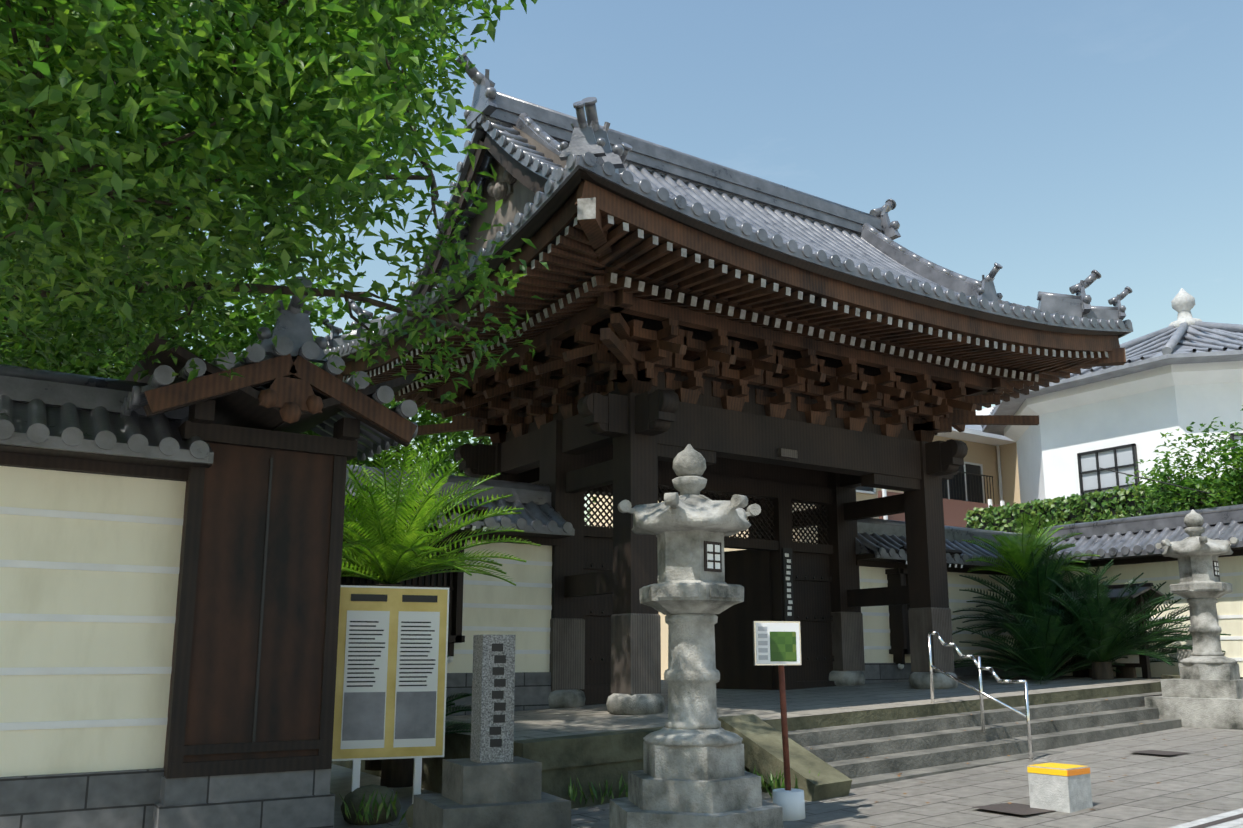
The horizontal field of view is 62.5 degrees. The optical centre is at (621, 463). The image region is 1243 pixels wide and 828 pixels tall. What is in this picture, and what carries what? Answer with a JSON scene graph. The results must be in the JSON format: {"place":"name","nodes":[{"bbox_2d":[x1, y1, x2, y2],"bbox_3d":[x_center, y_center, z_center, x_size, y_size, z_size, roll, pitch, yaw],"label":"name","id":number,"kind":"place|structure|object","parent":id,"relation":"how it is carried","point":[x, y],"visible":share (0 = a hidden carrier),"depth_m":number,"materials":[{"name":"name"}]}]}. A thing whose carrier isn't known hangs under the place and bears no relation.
{"place":"outdoors","nodes":[
{"label":"outdoors","id":0,"kind":"place"},
{"bbox_2d":[7,0,1242,524],"label":"sky","id":1,"kind":"structure","parent":0,"point":[1053,143],"materials":[{"name":"blue"}]},
{"bbox_2d":[330,727,1242,827],"bbox_3d":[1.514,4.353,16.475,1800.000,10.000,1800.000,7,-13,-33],"label":"ground","id":2,"kind":"structure","parent":0,"point":[1136,795],"depth_m":10.00,"materials":[{"name":"grey stone"}]},
{"bbox_2d":[0,364,213,827],"bbox_3d":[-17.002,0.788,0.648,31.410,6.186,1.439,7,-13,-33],"label":"street wall","id":3,"kind":"structure","parent":2,"relation":"on","point":[92,490],"depth_m":8.62,"materials":[{"name":"paint"}]},
{"bbox_2d":[0,184,363,435],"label":"tree","id":4,"kind":"object","parent":2,"relation":"on","point":[241,336],"visible":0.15,"depth_m":18.00,"materials":[{"name":"green plant"}]},
{"bbox_2d":[0,0,548,403],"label":"tree","id":5,"kind":"object","parent":2,"relation":"on","point":[82,82],"visible":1,"depth_m":6.22,"materials":[{"name":"green plant"}]},
{"bbox_2d":[341,785,412,827],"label":"garden rocks","id":6,"kind":"object","parent":2,"relation":"on","point":[354,798],"visible":0.15,"depth_m":9.81,"materials":[{"name":"stone"}]},
{"bbox_2d":[332,585,448,803],"bbox_3d":[-2.318,2.540,10.237,1.120,2.600,0.078,4,-11,-21],"label":"notice board","id":7,"kind":"object","parent":2,"relation":"on","point":[391,680],"visible":0.98,"depth_m":10.28,"materials":[{"name":"gold metal"}]},
{"bbox_2d":[243,304,596,520],"bbox_3d":[-5.155,1.056,23.656,9.816,9.654,7.998,7,-13,-33],"label":"ginkgo tree","id":8,"kind":"object","parent":2,"relation":"on","point":[426,418],"depth_m":22.33,"materials":[{"name":"green plant"}]},
{"bbox_2d":[380,655,471,787],"bbox_3d":[-2.377,2.860,11.452,1.779,1.417,1.899,-5,-12,24],"label":"cycad","id":9,"kind":"object","parent":2,"relation":"on","point":[396,773],"visible":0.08,"depth_m":11.19,"materials":[{"name":"green plant"}]},
{"bbox_2d":[341,432,540,770],"bbox_3d":[-2.822,1.624,12.396,3.728,3.994,3.764,7,-13,-33],"label":"cycad","id":10,"kind":"object","parent":2,"relation":"on","point":[384,545],"visible":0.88,"depth_m":12.16,"materials":[{"name":"green plant"}]},
{"bbox_2d":[413,635,570,827],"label":"stone pillar","id":11,"kind":"structure","parent":2,"relation":"on","point":[492,781],"depth_m":9.06,"materials":[{"name":"stone"}]},
{"bbox_2d":[120,276,962,827],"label":"gate","id":12,"kind":"structure","parent":2,"relation":"on","point":[252,696],"depth_m":9.16,"materials":[{"name":"brown wood"}]},
{"bbox_2d":[340,767,819,825],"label":"weeds","id":13,"kind":"object","parent":2,"relation":"on","point":[571,793],"visible":0.46,"depth_m":10.09,"materials":[{"name":"green plant"}]},
{"bbox_2d":[609,444,782,827],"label":"stone lantern","id":14,"kind":"object","parent":2,"relation":"on","point":[693,773],"visible":1,"depth_m":8.37,"materials":[{"name":"stone"}]},
{"bbox_2d":[753,621,804,820],"bbox_3d":[1.432,2.369,9.418,0.465,1.805,0.297,1,-11,-5],"label":"signpost","id":15,"kind":"object","parent":2,"relation":"on","point":[778,643],"visible":0.85,"depth_m":9.41,"materials":[{"name":"white metal"}]},
{"bbox_2d":[332,674,1242,808],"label":"gate platform","id":16,"kind":"structure","parent":2,"relation":"on","point":[837,735],"depth_m":12.40,"materials":[{"name":"stone"}]},
{"bbox_2d":[344,465,574,715],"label":"wing wall","id":17,"kind":"structure","parent":16,"relation":"on","point":[520,610],"depth_m":14.61,"materials":[{"name":"paint"}]},
{"bbox_2d":[417,289,1038,714],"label":"temple gate","id":18,"kind":"structure","parent":16,"relation":"on","point":[631,397],"depth_m":15.76,"materials":[{"name":"brown wood"}]},
{"bbox_2d":[335,169,1125,415],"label":"roof eaves","id":19,"kind":"object","parent":18,"relation":"on","point":[590,238],"visible":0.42,"depth_m":13.48,"materials":[{"name":"brown wood"}]},
{"bbox_2d":[322,52,1132,361],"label":"gate roof tiles","id":20,"kind":"object","parent":19,"relation":"on","point":[536,156],"visible":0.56,"depth_m":16.08,"materials":[{"name":"grey tile"}]},
{"bbox_2d":[855,518,1064,683],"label":"wing wall","id":21,"kind":"structure","parent":2,"relation":"on","point":[879,543],"depth_m":19.35,"materials":[{"name":"paint"}]},
{"bbox_2d":[927,632,1032,759],"bbox_3d":[4.476,2.889,12.898,0.044,1.542,1.462,7,-13,-33],"label":"step handrail","id":22,"kind":"object","parent":2,"relation":"on","point":[977,662],"visible":1,"depth_m":12.83,"materials":[{"name":"silver metal"}]},
{"bbox_2d":[962,512,1099,675],"bbox_3d":[7.918,2.867,19.508,2.357,3.768,2.433,-7,-13,34],"label":"cycad","id":23,"kind":"object","parent":2,"relation":"on","point":[1014,553],"visible":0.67,"depth_m":19.52,"materials":[{"name":"green plant"}]},
{"bbox_2d":[865,699,1214,826],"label":"fallen leaves","id":24,"kind":"object","parent":2,"relation":"on","point":[1008,771],"visible":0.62,"depth_m":11.31,"materials":[{"name":"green plant"}]},
{"bbox_2d":[954,598,1127,683],"bbox_3d":[7.264,3.459,17.982,2.804,2.142,2.693,4,-11,-19],"label":"cycad","id":25,"kind":"object","parent":2,"relation":"on","point":[1041,664],"visible":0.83,"depth_m":17.52,"materials":[{"name":"green plant"}]},
{"bbox_2d":[951,544,1147,675],"bbox_3d":[7.697,3.103,18.749,3.189,3.125,3.658,7,-13,-33],"label":"cycad","id":26,"kind":"object","parent":2,"relation":"on","point":[1041,572],"visible":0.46,"depth_m":18.60,"materials":[{"name":"green plant"}]},
{"bbox_2d":[1027,763,1092,812],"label":"concrete block","id":27,"kind":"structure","parent":2,"relation":"on","point":[1060,787],"depth_m":9.12,"materials":[{"name":"concrete"}]},
{"bbox_2d":[999,559,1182,676],"bbox_3d":[8.895,3.349,19.626,3.063,2.964,2.987,7,-13,-33],"label":"cycad","id":28,"kind":"object","parent":2,"relation":"on","point":[1079,673],"visible":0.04,"depth_m":19.34,"materials":[{"name":"green plant"}]},
{"bbox_2d":[1000,572,1192,679],"bbox_3d":[8.232,3.200,17.558,3.081,2.594,3.410,7,-13,-33],"label":"cycad","id":29,"kind":"object","parent":2,"relation":"on","point":[1104,646],"visible":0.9,"depth_m":17.19,"materials":[{"name":"green plant"}]},
{"bbox_2d":[981,288,1242,502],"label":"white building","id":30,"kind":"structure","parent":2,"relation":"on","point":[1099,428],"depth_m":26.19,"materials":[{"name":"white paint"}]},
{"bbox_2d":[1049,583,1192,678],"bbox_3d":[8.942,3.285,17.860,1.162,2.340,2.440,7,-13,-33],"label":"notice board roofed","id":31,"kind":"object","parent":2,"relation":"on","point":[1142,661],"visible":0.27,"depth_m":17.86,"materials":[{"name":"brown wood"}]},
{"bbox_2d":[1042,504,1242,678],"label":"return wall","id":32,"kind":"structure","parent":2,"relation":"on","point":[1128,547],"depth_m":19.32,"materials":[{"name":"tile"}]},
{"bbox_2d":[1064,578,1230,677],"bbox_3d":[9.193,3.331,18.382,3.168,2.641,3.075,0,-11,2],"label":"cycad","id":33,"kind":"object","parent":2,"relation":"on","point":[1128,672],"visible":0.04,"depth_m":17.95,"materials":[{"name":"green plant"}]},
{"bbox_2d":[1125,405,1242,512],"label":"tree","id":34,"kind":"object","parent":2,"relation":"on","point":[1234,478],"visible":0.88,"depth_m":20.23,"materials":[{"name":"green plant"}]},
{"bbox_2d":[1144,509,1242,729],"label":"stone lantern","id":35,"kind":"object","parent":2,"relation":"on","point":[1205,690],"visible":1,"depth_m":15.09,"materials":[{"name":"stone"}]},
{"bbox_3d":[26.433,4.166,23.955,30.300,4.650,24.900,7,-13,-33],"label":"neighbouring terrace wall","id":36,"kind":"object","parent":2,"relation":"on","visible":0},
{"bbox_2d":[964,469,1242,534],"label":"hedge","id":37,"kind":"object","parent":36,"relation":"on","point":[1115,503],"visible":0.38,"depth_m":23.45,"materials":[{"name":"green plant"}]},
{"bbox_2d":[589,425,1020,679],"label":"beige house","id":38,"kind":"structure","parent":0,"point":[987,475],"depth_m":33.37,"materials":[{"name":"beige paint"}]},
{"bbox_2d":[976,406,993,414],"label":"white house block","id":39,"kind":"structure","parent":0,"point":[985,411],"depth_m":38.38,"materials":[{"name":"white paint"}]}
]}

